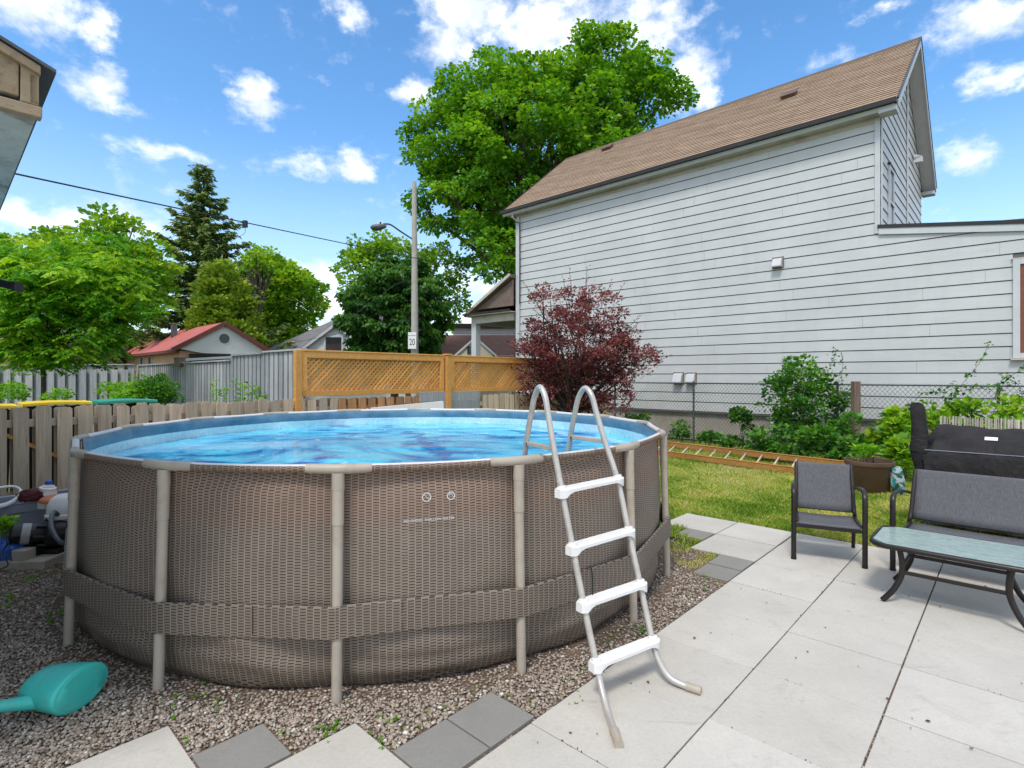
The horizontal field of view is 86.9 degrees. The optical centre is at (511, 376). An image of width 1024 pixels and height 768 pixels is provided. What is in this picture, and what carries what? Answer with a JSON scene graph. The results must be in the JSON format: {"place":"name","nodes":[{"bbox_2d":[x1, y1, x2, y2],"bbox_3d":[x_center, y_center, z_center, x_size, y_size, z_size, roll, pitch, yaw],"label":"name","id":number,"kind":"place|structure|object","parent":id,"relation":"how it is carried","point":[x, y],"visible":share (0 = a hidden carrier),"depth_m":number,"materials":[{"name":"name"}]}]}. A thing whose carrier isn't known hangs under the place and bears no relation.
{"place":"outdoors","nodes":[
{"label":"outdoors","id":0,"kind":"place"},
{"bbox_2d":[15,173,501,279],"bbox_3d":[-3.638,-3.716,17.652,1.231,2.681,23.805,0,0,15],"label":"overhead cable","id":1,"kind":"object","parent":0,"point":[245,223],"visible":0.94,"depth_m":10.72,"materials":[{"name":"rubber"}]},
{"bbox_2d":[8,437,884,546],"bbox_3d":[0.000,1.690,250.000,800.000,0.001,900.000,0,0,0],"label":"ground","id":2,"kind":"structure","parent":0,"point":[693,544],"depth_m":11.40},
{"bbox_2d":[0,232,42,349],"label":"tree","id":3,"kind":"object","parent":2,"relation":"on","point":[12,242],"visible":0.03,"depth_m":24.02,"materials":[{"name":"green plant"}]},
{"bbox_2d":[0,380,75,405],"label":"edge bush","id":4,"kind":"object","parent":2,"relation":"on","point":[18,392],"visible":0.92,"depth_m":10.47,"materials":[{"name":"green plant"}]},
{"bbox_2d":[0,364,135,432],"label":"board fence","id":5,"kind":"object","parent":2,"relation":"on","point":[83,384],"visible":0.21,"depth_m":15.10,"materials":[{"name":"grey wood"}]},
{"bbox_2d":[0,328,137,369],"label":"pale bungalow","id":6,"kind":"object","parent":2,"relation":"on","point":[125,348],"visible":0.03,"depth_m":27.76,"materials":[{"name":"grey"}]},
{"bbox_2d":[0,225,176,405],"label":"locust tree","id":7,"kind":"object","parent":2,"relation":"on","point":[65,298],"visible":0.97,"depth_m":11.15,"materials":[{"name":"green plant"}]},
{"bbox_2d":[13,201,188,367],"bbox_3d":[-14.701,-2.158,18.939,5.782,7.663,4.669,0,0,0],"label":"red tipped tree","id":8,"kind":"object","parent":2,"relation":"on","point":[152,253],"visible":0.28,"depth_m":18.69,"materials":[{"name":"green plant"}]},
{"bbox_2d":[93,372,154,403],"bbox_3d":[-7.770,0.781,10.877,1.104,1.740,1.152,0,0,-33],"label":"light bush","id":9,"kind":"object","parent":2,"relation":"on","point":[118,390],"visible":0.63,"depth_m":10.81,"materials":[{"name":"green plant"}]},
{"bbox_2d":[129,372,186,420],"bbox_3d":[-7.195,0.784,11.044,1.162,1.735,1.007,0,0,0],"label":"leafy bush","id":10,"kind":"object","parent":2,"relation":"on","point":[167,395],"visible":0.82,"depth_m":10.94,"materials":[{"name":"green plant"}]},
{"bbox_2d":[88,163,296,369],"bbox_3d":[-17.060,-5.084,29.799,9.546,13.469,10.503,0,0,25],"label":"spruce tree","id":11,"kind":"object","parent":2,"relation":"on","point":[199,245],"visible":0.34,"depth_m":29.34,"materials":[{"name":"green plant"}]},
{"bbox_2d":[117,322,270,381],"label":"red roof garage","id":12,"kind":"structure","parent":2,"relation":"on","point":[221,341],"depth_m":23.41,"materials":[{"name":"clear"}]},
{"bbox_2d":[140,356,144,364],"bbox_3d":[-17.730,-0.650,25.929,0.420,0.620,0.095,0,0,43],"label":"window","id":13,"kind":"structure","parent":12,"relation":"in","point":[142,360],"depth_m":25.83,"materials":[{"name":"grey glass"}]},
{"bbox_2d":[148,355,152,363],"bbox_3d":[-16.706,-0.650,24.974,0.420,0.620,0.095,0,0,43],"label":"window","id":14,"kind":"structure","parent":12,"relation":"in","point":[150,359],"depth_m":24.88,"materials":[{"name":"grey glass"}]},
{"bbox_2d":[210,379,222,402],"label":"tall weed","id":15,"kind":"object","parent":2,"relation":"on","point":[219,390],"visible":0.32,"depth_m":9.60,"materials":[{"name":"green plant"}]},
{"bbox_2d":[137,348,307,412],"bbox_3d":[-7.095,0.602,12.191,10.310,2.105,0.130,0,0,43],"label":"tall board fence","id":16,"kind":"object","parent":2,"relation":"on","point":[270,373],"visible":0.32,"depth_m":10.61,"materials":[{"name":"grey wood"}]},
{"bbox_2d":[173,357,186,365],"bbox_3d":[-7.923,-0.346,12.900,0.360,0.215,0.200,0,0,43],"label":"bird box","id":17,"kind":"object","parent":16,"relation":"attached to","point":[178,361],"visible":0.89,"depth_m":12.80,"materials":[{"name":"brown wood"}]},
{"bbox_2d":[217,387,230,401],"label":"tall weed","id":18,"kind":"object","parent":2,"relation":"on","point":[226,393],"visible":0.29,"depth_m":9.70,"materials":[{"name":"green plant"}]},
{"bbox_2d":[183,257,270,350],"bbox_3d":[-14.262,-2.174,26.886,4.347,7.664,3.220,0,0,0],"label":"cedar tree","id":19,"kind":"object","parent":2,"relation":"on","point":[234,303],"visible":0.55,"depth_m":26.46,"materials":[{"name":"green plant"}]},
{"bbox_2d":[230,377,241,401],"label":"tall weed","id":20,"kind":"object","parent":2,"relation":"on","point":[235,389],"visible":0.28,"depth_m":9.80,"materials":[{"name":"green plant"}]},
{"bbox_2d":[236,383,247,401],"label":"tall weed","id":21,"kind":"object","parent":2,"relation":"on","point":[243,398],"visible":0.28,"depth_m":9.60,"materials":[{"name":"green plant"}]},
{"bbox_2d":[245,381,256,400],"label":"tall weed","id":22,"kind":"object","parent":2,"relation":"on","point":[254,390],"visible":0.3,"depth_m":9.68,"materials":[{"name":"green plant"}]},
{"bbox_2d":[240,242,279,331],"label":"tall twiggy tree","id":23,"kind":"object","parent":2,"relation":"on","point":[262,266],"visible":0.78,"depth_m":35.80,"materials":[{"name":"green plant"}]},
{"bbox_2d":[232,245,331,344],"bbox_3d":[-18.111,-4.041,41.055,8.977,11.416,7.213,0,0,0],"label":"bright tree","id":24,"kind":"object","parent":2,"relation":"on","point":[291,284],"visible":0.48,"depth_m":39.78,"materials":[{"name":"green plant"}]},
{"bbox_2d":[269,316,438,402],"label":"grey roof house","id":25,"kind":"structure","parent":2,"relation":"on","point":[332,342],"depth_m":33.00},
{"bbox_2d":[330,254,456,402],"bbox_3d":[-5.420,-1.952,24.989,5.638,7.231,5.353,0,0,0],"label":"round tree","id":26,"kind":"object","parent":2,"relation":"on","point":[392,304],"visible":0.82,"depth_m":23.67,"materials":[{"name":"green plant"}]},
{"bbox_2d":[370,181,418,396],"bbox_3d":[-4.356,-2.953,20.351,2.043,9.205,0.419,0,0,-45],"label":"utility pole","id":27,"kind":"object","parent":2,"relation":"on","point":[413,340],"visible":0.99,"depth_m":20.89,"materials":[{"name":"concrete"}]},
{"bbox_2d":[269,318,410,345],"bbox_3d":[-7.745,-1.880,23.674,9.164,0.822,0.191,0,0,32],"label":"service wire","id":28,"kind":"object","parent":27,"relation":"attached to","point":[339,333],"visible":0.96,"depth_m":23.56,"materials":[{"name":"rubber"}]},
{"bbox_2d":[349,281,459,319],"bbox_3d":[-3.449,-3.329,23.686,1.451,2.504,8.903,0,0,26],"label":"drop cable","id":29,"kind":"object","parent":27,"relation":"attached to","point":[396,284],"visible":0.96,"depth_m":20.70,"materials":[{"name":"rubber"}]},
{"bbox_2d":[327,229,474,395],"bbox_3d":[-6.766,-3.715,32.964,9.217,10.782,4.784,0,0,0],"label":"tree","id":30,"kind":"object","parent":2,"relation":"on","point":[365,257],"visible":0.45,"depth_m":32.33,"materials":[{"name":"green plant"}]},
{"bbox_2d":[437,335,515,400],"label":"brown roof house","id":31,"kind":"structure","parent":2,"relation":"on","point":[493,346],"depth_m":36.02,"materials":[{"name":"brown"}]},
{"bbox_2d":[453,324,515,334],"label":"white building","id":32,"kind":"structure","parent":2,"relation":"on","point":[462,329],"depth_m":41.99,"materials":[{"name":"white"}]},
{"bbox_2d":[395,18,700,284],"bbox_3d":[1.969,-9.415,31.815,14.533,22.233,13.676,0,0,-42],"label":"maple tree","id":33,"kind":"object","parent":2,"relation":"on","point":[572,115],"visible":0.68,"depth_m":29.36,"materials":[{"name":"green plant"}]},
{"bbox_2d":[462,36,1023,454],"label":"house","id":34,"kind":"structure","parent":2,"relation":"on","point":[755,238],"depth_m":13.11,"materials":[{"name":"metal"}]},
{"bbox_2d":[770,415,824,442],"bbox_3d":[6.547,1.230,12.411,1.120,0.620,0.200,0,0,43],"label":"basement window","id":35,"kind":"structure","parent":34,"relation":"in","point":[822,419],"depth_m":12.60,"materials":[{"name":"black glass"}]},
{"bbox_2d":[887,162,895,223],"bbox_3d":[8.572,-3.945,12.210,0.060,1.590,0.700,0,0,43],"label":"gable window","id":36,"kind":"structure","parent":34,"relation":"in","point":[891,170],"depth_m":12.23,"materials":[{"name":"white glass"}]},
{"bbox_2d":[1011,257,1023,359],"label":"side window","id":37,"kind":"structure","parent":34,"relation":"in","point":[1018,263],"depth_m":9.89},
{"bbox_2d":[0,539,921,767],"bbox_3d":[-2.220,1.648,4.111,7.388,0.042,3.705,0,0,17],"label":"gravel","id":38,"kind":"structure","parent":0,"point":[38,733],"depth_m":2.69,"materials":[{"name":"grey gravel"}]},
{"bbox_2d":[0,404,16,491],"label":"waste bin","id":39,"kind":"object","parent":38,"relation":"on","point":[7,407],"visible":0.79,"depth_m":6.38,"materials":[{"name":"yellow plastic"}]},
{"bbox_2d":[0,514,19,568],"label":"tub weed","id":40,"kind":"object","parent":38,"relation":"on","point":[8,523],"visible":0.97,"depth_m":4.73,"materials":[{"name":"green plant"}]},
{"bbox_2d":[0,536,23,560],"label":"blue bag","id":41,"kind":"object","parent":38,"relation":"on","point":[12,547],"visible":0.34,"depth_m":4.66,"materials":[{"name":"blue plastic"}]},
{"bbox_2d":[0,35,55,291],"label":"shed","id":42,"kind":"structure","parent":38,"relation":"on","point":[26,79],"depth_m":1.96,"materials":[{"name":"grey paint"}]},
{"bbox_2d":[0,552,63,570],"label":"pump slab","id":43,"kind":"object","parent":38,"relation":"on","point":[45,561],"depth_m":4.63,"materials":[{"name":"concrete"}]},
{"bbox_2d":[11,547,35,560],"bbox_3d":[-4.238,1.540,4.700,0.120,0.085,0.120,0,0,0],"label":"paver brick","id":44,"kind":"object","parent":43,"relation":"on","point":[22,553],"visible":1,"depth_m":4.65,"materials":[{"name":"concrete"}]},
{"bbox_2d":[0,493,67,568],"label":"pool pump","id":45,"kind":"object","parent":43,"relation":"on","point":[48,537],"visible":0.79,"depth_m":4.79,"materials":[{"name":"black plastic"}]},
{"bbox_2d":[0,489,67,534],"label":"storage tub","id":46,"kind":"object","parent":38,"relation":"on","point":[28,512],"visible":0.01,"depth_m":5.25,"materials":[{"name":"black plastic"}]},
{"bbox_2d":[0,485,22,507],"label":"pool skimmer frame","id":47,"kind":"object","parent":46,"relation":"on","point":[9,503],"visible":0.93,"depth_m":5.20,"materials":[{"name":"white plastic"}]},
{"bbox_2d":[16,488,43,502],"bbox_3d":[-4.696,1.163,5.303,0.272,0.127,0.211,0,0,0],"label":"dark cloth","id":48,"kind":"object","parent":46,"relation":"on","point":[31,495],"visible":0.78,"depth_m":5.23,"materials":[{"name":"red fabric"}]},
{"bbox_2d":[37,480,56,508],"bbox_3d":[-4.602,1.167,5.350,0.164,0.268,0.156,0,0,0],"label":"pool bottle","id":49,"kind":"object","parent":46,"relation":"in","point":[48,488],"visible":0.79,"depth_m":5.30,"materials":[{"name":"white plastic"}]},
{"bbox_2d":[39,493,61,503],"bbox_3d":[-4.428,1.187,5.300,0.304,0.050,0.334,0,0,0],"label":"orange lid","id":50,"kind":"object","parent":46,"relation":"on","point":[44,500],"visible":0.37,"depth_m":5.17,"materials":[{"name":"plastic"}]},
{"bbox_2d":[0,662,107,715],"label":"watering can","id":51,"kind":"object","parent":38,"relation":"on","point":[59,689],"visible":1,"depth_m":2.62,"materials":[{"name":"teal plastic"}]},
{"bbox_2d":[17,400,91,488],"bbox_3d":[-5.830,0.982,6.892,0.661,1.337,0.660,0,0,43],"label":"waste bin","id":52,"kind":"object","parent":38,"relation":"on","point":[30,405],"visible":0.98,"depth_m":6.68,"materials":[{"name":"yellow plastic"}]},
{"bbox_2d":[88,398,157,428],"bbox_3d":[-5.338,0.982,7.419,0.661,1.337,0.660,0,0,43],"label":"waste bin","id":53,"kind":"object","parent":38,"relation":"on","point":[129,402],"visible":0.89,"depth_m":7.26,"materials":[{"name":"teal plastic"}]},
{"bbox_2d":[0,398,337,495],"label":"picket fence","id":54,"kind":"object","parent":38,"relation":"on","point":[42,422],"visible":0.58,"depth_m":6.35,"materials":[{"name":"brown wood"}]},
{"bbox_2d":[293,350,301,411],"bbox_3d":[-3.331,0.620,8.404,0.100,2.060,0.100,0,0,43],"label":"end post","id":55,"kind":"object","parent":38,"relation":"on","point":[297,380],"visible":0.45,"depth_m":8.37,"materials":[{"name":"brown wood"}]},
{"bbox_2d":[0,571,716,749],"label":"weeds","id":56,"kind":"object","parent":38,"relation":"on","point":[206,694],"visible":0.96,"depth_m":2.76,"materials":[{"name":"green plant"}]},
{"bbox_2d":[63,408,670,704],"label":"swimming pool","id":57,"kind":"structure","parent":38,"relation":"on","point":[336,549],"depth_m":2.97,"materials":[{"name":"plastic"}]},
{"bbox_2d":[192,528,753,767],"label":"patio border","id":58,"kind":"object","parent":38,"relation":"on","point":[467,736],"visible":0.77,"depth_m":2.45,"materials":[{"name":"grey concrete"}]},
{"bbox_2d":[0,0,1023,334],"label":"sky","id":59,"kind":"structure","parent":0,"point":[296,108],"materials":[{"name":"blue"}]},
{"bbox_2d":[66,513,1023,767],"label":"patio","id":60,"kind":"structure","parent":0,"point":[827,710],"depth_m":2.87,"materials":[{"name":"grey concrete"}]},
{"bbox_2d":[522,384,701,747],"bbox_3d":[0.409,0.848,3.074,0.682,1.604,1.240,0,0,-33],"label":"pool ladder","id":61,"kind":"object","parent":60,"relation":"on","point":[597,663],"visible":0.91,"depth_m":2.96,"materials":[{"name":"beige plastic"}]},
{"bbox_2d":[587,566,592,594],"bbox_3d":[0.417,1.119,2.905,0.038,0.199,0.019,0,0,0],"label":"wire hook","id":62,"kind":"object","parent":61,"relation":"attached to","point":[592,577],"visible":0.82,"depth_m":2.90,"materials":[{"name":"grey metal"}]},
{"bbox_2d":[561,538,1000,762],"bbox_3d":[2.180,1.639,2.502,3.166,0.010,5.768,0,0,43],"label":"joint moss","id":63,"kind":"object","parent":60,"relation":"on","point":[753,669],"visible":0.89,"depth_m":2.90,"materials":[{"name":"plant"}]},
{"bbox_2d":[791,461,867,568],"bbox_3d":[2.907,1.245,5.012,0.586,0.794,0.652,0,0,26],"label":"patio chair","id":64,"kind":"object","parent":60,"relation":"on","point":[824,486],"visible":1,"depth_m":5.14,"materials":[{"name":"grey fabric"}]},
{"bbox_2d":[869,525,1023,627],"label":"coffee table","id":65,"kind":"object","parent":60,"relation":"on","point":[985,554],"visible":1,"depth_m":3.85,"materials":[{"name":"glass"}]},
{"bbox_2d":[890,469,1023,570],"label":"loveseat","id":66,"kind":"object","parent":60,"relation":"on","point":[995,503],"visible":0.76,"depth_m":4.62,"materials":[{"name":"grey fabric"}]},
{"bbox_2d":[537,585,1022,748],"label":"leaf litter","id":67,"kind":"object","parent":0,"point":[796,657],"visible":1,"depth_m":2.74,"materials":[{"name":"plant"}]},
{"bbox_2d":[658,439,1023,568],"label":"lawn","id":68,"kind":"structure","parent":0,"point":[726,472],"depth_m":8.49,"materials":[{"name":"green plant"}]},
{"bbox_2d":[338,396,436,408],"bbox_3d":[-2.135,0.990,9.743,0.112,1.261,2.231,0,0,43],"label":"cedar fence","id":69,"kind":"object","parent":68,"relation":"on","point":[357,403],"visible":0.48,"depth_m":9.38,"materials":[{"name":"brown wood"}]},
{"bbox_2d":[366,401,443,408],"bbox_3d":[-2.131,0.651,9.550,2.043,0.380,0.030,0,0,-33],"label":"white plank","id":70,"kind":"object","parent":69,"relation":"attached to","point":[438,404],"visible":0.29,"depth_m":9.81,"materials":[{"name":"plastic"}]},
{"bbox_2d":[443,354,451,408],"bbox_3d":[-1.263,0.603,10.591,0.140,2.085,0.140,0,0,43],"label":"lattice post","id":71,"kind":"object","parent":68,"relation":"on","point":[447,373],"visible":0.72,"depth_m":10.55,"materials":[{"name":"brown wood"}]},
{"bbox_2d":[302,349,444,396],"bbox_3d":[-2.322,-0.052,9.500,0.100,0.734,2.860,0,0,43],"label":"lattice screen","id":72,"kind":"object","parent":71,"relation":"attached to","point":[382,358],"visible":0.99,"depth_m":9.33,"materials":[{"name":"brown wood"}]},
{"bbox_2d":[419,391,479,408],"bbox_3d":[-1.201,0.960,10.657,0.031,1.325,1.550,0,0,43],"label":"solid fence panel","id":73,"kind":"object","parent":71,"relation":"attached to","point":[471,399],"visible":0.23,"depth_m":10.76,"materials":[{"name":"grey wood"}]},
{"bbox_2d":[450,355,592,390],"bbox_3d":[0.442,-0.052,12.461,0.100,0.734,4.900,0,0,43],"label":"lattice screen","id":74,"kind":"object","parent":71,"relation":"attached to","point":[483,361],"visible":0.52,"depth_m":11.46,"materials":[{"name":"brown wood"}]},
{"bbox_2d":[480,390,608,414],"bbox_3d":[0.960,0.992,13.058,0.112,1.257,4.900,0,0,43],"label":"grey low fence","id":75,"kind":"object","parent":68,"relation":"on","point":[511,401],"visible":0.23,"depth_m":11.91,"materials":[{"name":"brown wood"}]},
{"bbox_2d":[504,265,672,416],"bbox_3d":[1.593,-0.391,12.124,3.435,4.090,2.740,0,0,-28],"label":"plum tree","id":76,"kind":"object","parent":68,"relation":"on","point":[575,378],"visible":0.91,"depth_m":11.90,"materials":[{"name":"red plant"}]},
{"bbox_2d":[624,412,651,420],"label":"weed clump","id":77,"kind":"object","parent":68,"relation":"on","point":[639,416],"visible":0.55,"depth_m":12.94,"materials":[{"name":"green plant"}]},
{"bbox_2d":[668,419,692,448],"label":"weed clump","id":78,"kind":"object","parent":68,"relation":"on","point":[680,428],"visible":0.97,"depth_m":12.11,"materials":[{"name":"green plant"}]},
{"bbox_2d":[696,430,722,445],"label":"weed clump","id":79,"kind":"object","parent":68,"relation":"on","point":[708,436],"visible":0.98,"depth_m":11.95,"materials":[{"name":"green plant"}]},
{"bbox_2d":[715,434,743,448],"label":"weed clump","id":80,"kind":"object","parent":68,"relation":"on","point":[727,442],"visible":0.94,"depth_m":11.72,"materials":[{"name":"green plant"}]},
{"bbox_2d":[727,405,755,449],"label":"sapling","id":81,"kind":"object","parent":68,"relation":"on","point":[738,414],"visible":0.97,"depth_m":11.49,"materials":[{"name":"green plant"}]},
{"bbox_2d":[658,440,844,472],"bbox_3d":[4.149,1.506,10.119,0.510,0.238,3.729,0,0,-39],"label":"wooden ladder","id":82,"kind":"object","parent":68,"relation":"on","point":[757,464],"visible":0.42,"depth_m":9.97,"materials":[{"name":"orange wood"}]},
{"bbox_2d":[753,353,843,450],"bbox_3d":[5.954,0.578,11.292,1.868,2.149,1.447,0,0,0],"label":"tall bush","id":83,"kind":"object","parent":68,"relation":"on","point":[810,388],"visible":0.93,"depth_m":11.10,"materials":[{"name":"green plant"}]},
{"bbox_2d":[741,410,865,463],"bbox_3d":[5.594,1.150,10.254,2.213,1.010,1.388,0,0,9],"label":"shrub","id":84,"kind":"object","parent":68,"relation":"on","point":[835,447],"visible":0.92,"depth_m":10.18,"materials":[{"name":"green plant"}]},
{"bbox_2d":[614,380,1023,458],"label":"chain link fence","id":85,"kind":"object","parent":68,"relation":"on","point":[838,384],"visible":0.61,"depth_m":12.32,"materials":[{"name":"metal"}]},
{"bbox_2d":[821,341,1023,409],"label":"climbing shoots","id":86,"kind":"object","parent":85,"relation":"attached to","point":[840,394],"visible":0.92,"depth_m":9.30,"materials":[{"name":"green plant"}]},
{"bbox_2d":[820,388,876,456],"bbox_3d":[6.769,0.930,10.796,0.757,1.448,2.015,0,0,16],"label":"vine shrub","id":87,"kind":"object","parent":68,"relation":"on","point":[841,405],"visible":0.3,"depth_m":11.20,"materials":[{"name":"green plant"}]},
{"bbox_2d":[851,381,860,456],"bbox_3d":[6.875,0.880,10.819,0.135,1.560,0.110,0,0,-6],"label":"wooden post","id":88,"kind":"object","parent":68,"relation":"on","point":[856,396],"visible":0.52,"depth_m":10.77,"materials":[{"name":"brown wood"}]},
{"bbox_2d":[843,457,895,493],"bbox_3d":[5.118,1.424,7.750,0.630,0.452,0.630,0,0,0],"label":"plant pot","id":89,"kind":"object","parent":68,"relation":"on","point":[870,477],"visible":0.88,"depth_m":7.53,"materials":[{"name":"brown plastic"}]},
{"bbox_2d":[848,443,886,462],"bbox_3d":[5.079,1.097,7.739,0.545,0.309,0.389,0,0,0],"label":"potted plant","id":90,"kind":"object","parent":89,"relation":"on","point":[865,448],"visible":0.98,"depth_m":7.69,"materials":[{"name":"green plant"}]},
{"bbox_2d":[864,404,914,477],"bbox_3d":[6.269,1.061,8.778,0.922,1.186,1.560,0,0,27],"label":"broadleaf shrub","id":91,"kind":"object","parent":68,"relation":"on","point":[894,439],"visible":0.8,"depth_m":8.83,"materials":[{"name":"green plant"}]},
{"bbox_2d":[890,466,905,494],"bbox_3d":[5.344,1.450,7.501,0.181,0.400,0.167,0,0,0],"label":"soil bag","id":92,"kind":"object","parent":68,"relation":"on","point":[897,479],"visible":0.82,"depth_m":7.45,"materials":[{"name":"teal plastic"}]},
{"bbox_2d":[909,402,1023,537],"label":"covered grill","id":93,"kind":"object","parent":68,"relation":"on","point":[970,450],"visible":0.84,"depth_m":5.54,"materials":[{"name":"fabric"}]},
{"bbox_2d":[921,393,1023,433],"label":"fence vine","id":94,"kind":"object","parent":68,"relation":"on","point":[965,405],"visible":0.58,"depth_m":9.07,"materials":[{"name":"green plant"}]},
{"bbox_2d":[940,416,1023,428],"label":"reed screen","id":95,"kind":"object","parent":68,"relation":"on","point":[967,422],"visible":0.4,"depth_m":6.40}
]}

